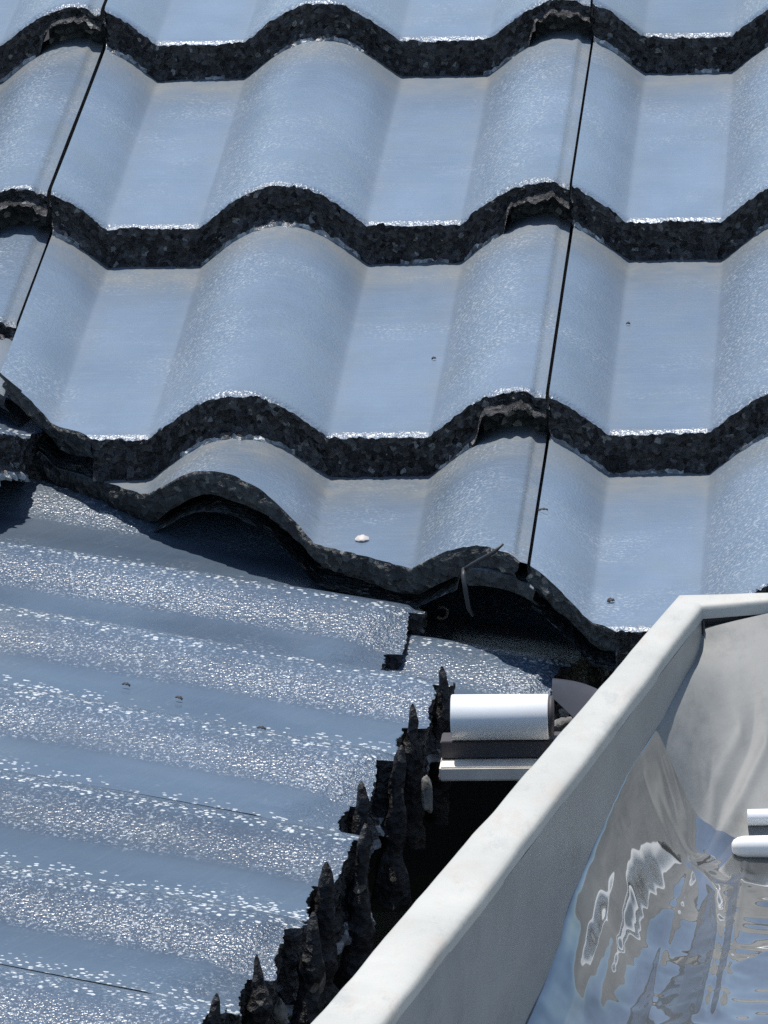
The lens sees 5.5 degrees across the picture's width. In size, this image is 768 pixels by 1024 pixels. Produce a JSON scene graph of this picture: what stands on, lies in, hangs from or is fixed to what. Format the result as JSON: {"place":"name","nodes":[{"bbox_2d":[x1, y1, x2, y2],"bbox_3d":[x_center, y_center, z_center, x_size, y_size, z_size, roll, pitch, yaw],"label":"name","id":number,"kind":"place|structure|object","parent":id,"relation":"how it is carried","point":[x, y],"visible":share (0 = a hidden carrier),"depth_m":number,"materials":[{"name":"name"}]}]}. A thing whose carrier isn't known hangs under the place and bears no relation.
{"place":"outdoors","nodes":[
{"label":"outdoors","id":0,"kind":"place"},
{"bbox_2d":[44,25,612,911],"bbox_3d":[-0.243,-0.263,5.327,2.600,0.390,2.472,-1,13,4],"label":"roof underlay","id":1,"kind":"object","parent":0,"point":[474,805],"depth_m":4.19,"materials":[{"name":"black"}]},
{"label":"roof underlay","id":2,"kind":"structure","parent":1,"relation":"on","visible":0},
{"bbox_2d":[0,965,226,1023],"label":"roof tile","id":3,"kind":"object","parent":2,"relation":"on","point":[29,997],"visible":1,"depth_m":3.42,"materials":[{"name":"concrete"}]},
{"bbox_2d":[0,769,375,1023],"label":"roof tile","id":4,"kind":"object","parent":2,"relation":"on","point":[248,919],"visible":0.97,"depth_m":3.64,"materials":[{"name":"concrete"}]},
{"bbox_2d":[271,997,287,1023],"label":"mortar lump","id":5,"kind":"object","parent":4,"relation":"attached to","point":[279,1014],"visible":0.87,"depth_m":3.54,"materials":[{"name":"grey concrete"}]},
{"bbox_2d":[318,974,325,993],"bbox_3d":[-0.030,0.210,3.636,0.008,0.018,0.013,-1,13,4],"label":"mortar lump","id":6,"kind":"object","parent":4,"relation":"attached to","point":[321,986],"visible":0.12,"depth_m":3.64,"materials":[{"name":"grey concrete"}]},
{"bbox_2d":[0,603,455,910],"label":"roof tile","id":7,"kind":"object","parent":2,"relation":"on","point":[343,747],"visible":0.76,"depth_m":3.92,"materials":[{"name":"concrete"}]},
{"bbox_2d":[421,775,432,813],"bbox_3d":[0.021,0.136,3.890,0.005,0.020,0.008,-1,13,4],"label":"mortar lump","id":8,"kind":"object","parent":7,"relation":"attached to","point":[427,794],"visible":1,"depth_m":3.89,"materials":[{"name":"grey concrete"}]},
{"bbox_2d":[385,576,611,781],"bbox_3d":[-0.042,0.071,4.161,0.335,0.062,0.291,14,16,17],"label":"roof tile","id":9,"kind":"object","parent":2,"relation":"on","point":[502,641],"visible":0.23,"depth_m":4.15,"materials":[{"name":"concrete"}]},
{"bbox_2d":[0,476,444,670],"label":"roof tile","id":10,"kind":"object","parent":9,"relation":"on","point":[221,577],"visible":0.48,"depth_m":4.16,"materials":[{"name":"concrete"}]},
{"bbox_2d":[0,398,49,486],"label":"roof tile","id":11,"kind":"object","parent":10,"relation":"on","point":[19,448],"visible":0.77,"depth_m":4.33,"materials":[{"name":"ceramic"}]},
{"bbox_2d":[0,225,50,340],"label":"roof tile","id":12,"kind":"object","parent":11,"relation":"on","point":[23,248],"visible":1,"depth_m":4.56,"materials":[{"name":"ceramic"}]},
{"bbox_2d":[0,38,103,216],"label":"roof tile","id":13,"kind":"object","parent":12,"relation":"on","point":[44,94],"visible":1,"depth_m":4.78,"materials":[{"name":"ceramic"}]},
{"bbox_2d":[0,0,107,82],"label":"roof tile","id":14,"kind":"object","parent":13,"relation":"on","point":[26,26],"visible":1,"depth_m":4.94,"materials":[{"name":"ceramic"}]},
{"bbox_2d":[36,424,547,607],"bbox_3d":[0.011,-0.009,4.277,0.193,0.059,0.382,-13,18,-41],"label":"roof tile","id":15,"kind":"object","parent":10,"relation":"on","point":[432,535],"visible":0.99,"depth_m":4.23,"materials":[{"name":"concrete"}]},
{"bbox_2d":[0,214,571,482],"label":"roof tile","id":16,"kind":"object","parent":15,"relation":"on","point":[317,351],"visible":1,"depth_m":4.42,"materials":[{"name":"concrete"}]},
{"bbox_2d":[0,31,592,267],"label":"roof tile","id":17,"kind":"object","parent":16,"relation":"on","point":[368,159],"visible":1,"depth_m":4.72,"materials":[{"name":"ceramic"}]},
{"bbox_2d":[49,0,592,81],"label":"roof tile","id":18,"kind":"object","parent":17,"relation":"on","point":[162,40],"visible":1,"depth_m":4.93,"materials":[{"name":"ceramic"}]},
{"bbox_2d":[355,535,368,540],"bbox_3d":[-0.011,0.014,4.196,0.007,0.002,0.007,-3,21,-1],"label":"pale petal","id":19,"kind":"object","parent":15,"relation":"on","point":[361,538],"visible":1,"depth_m":4.20,"materials":[{"name":"white plant"}]},
{"bbox_2d":[436,606,448,619],"bbox_3d":[0.031,0.053,4.209,0.007,0.007,0.007,-1,13,4],"label":"curled wire","id":20,"kind":"object","parent":9,"relation":"on","point":[446,615],"visible":1,"depth_m":4.21,"materials":[{"name":"black metal"}]},
{"bbox_2d":[554,717,572,731],"bbox_3d":[0.089,0.108,3.999,0.012,0.012,0.012,-1,13,4],"label":"mortar lump","id":21,"kind":"object","parent":9,"relation":"attached to","point":[561,723],"visible":0.41,"depth_m":3.99,"materials":[{"name":"grey concrete"}]},
{"bbox_2d":[552,678,597,717],"bbox_3d":[0.097,0.099,4.011,0.026,0.029,0.026,-1,13,4],"label":"plastic film","id":22,"kind":"object","parent":9,"relation":"attached to","point":[572,698],"visible":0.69,"depth_m":4.01,"materials":[{"name":"grey plastic"}]},
{"bbox_2d":[465,436,767,671],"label":"roof tile","id":23,"kind":"object","parent":9,"relation":"on","point":[644,551],"visible":0.75,"depth_m":4.15,"materials":[{"name":"ceramic"}]},
{"bbox_2d":[461,543,503,616],"bbox_3d":[0.050,0.034,4.058,0.022,0.038,0.008,-1,13,4],"label":"tie wire","id":24,"kind":"object","parent":23,"relation":"attached to","point":[467,568],"visible":1,"depth_m":4.06,"materials":[{"name":"grey metal"}]},
{"bbox_2d":[483,227,767,475],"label":"roof tile","id":25,"kind":"object","parent":23,"relation":"on","point":[672,377],"visible":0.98,"depth_m":4.39,"materials":[{"name":"ceramic"}]},
{"bbox_2d":[511,41,767,260],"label":"roof tile","id":26,"kind":"object","parent":25,"relation":"on","point":[671,166],"visible":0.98,"depth_m":4.70,"materials":[{"name":"ceramic"}]},
{"bbox_2d":[535,0,767,73],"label":"roof tile","id":27,"kind":"object","parent":26,"relation":"on","point":[678,36],"visible":1,"depth_m":4.92,"materials":[{"name":"ceramic"}]},
{"label":"ground","id":28,"kind":"structure","parent":0,"visible":0},
{"bbox_2d":[288,912,405,1020],"bbox_3d":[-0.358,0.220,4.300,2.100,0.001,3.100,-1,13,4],"label":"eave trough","id":29,"kind":"object","parent":28,"relation":"on","point":[386,923],"depth_m":4.26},
{"bbox_2d":[311,593,767,1023],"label":"metal gutter","id":30,"kind":"object","parent":29,"relation":"on","point":[596,870],"visible":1,"depth_m":3.71,"materials":[{"name":"white metal"}]},
{"bbox_2d":[438,732,560,781],"bbox_3d":[0.077,0.120,3.932,0.101,0.021,0.038,-1,13,4],"label":"trim board","id":31,"kind":"object","parent":30,"relation":"on","point":[488,760],"depth_m":3.93,"materials":[{"name":"grey metal"}]},
{"bbox_2d":[450,694,554,739],"bbox_3d":[0.058,0.100,3.925,0.050,0.023,0.022,-1,13,4],"label":"white pipe","id":32,"kind":"object","parent":31,"relation":"on","point":[502,716],"visible":1,"depth_m":3.92,"materials":[{"name":"plastic"}]},
{"bbox_2d":[732,835,767,856],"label":"white rod","id":33,"kind":"object","parent":30,"relation":"on","point":[750,846],"visible":1,"depth_m":3.86,"materials":[{"name":"plastic"}]},
{"bbox_2d":[747,809,767,825],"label":"white rod","id":34,"kind":"object","parent":30,"relation":"on","point":[756,817],"visible":1,"depth_m":3.88,"materials":[{"name":"plastic"}]}
]}

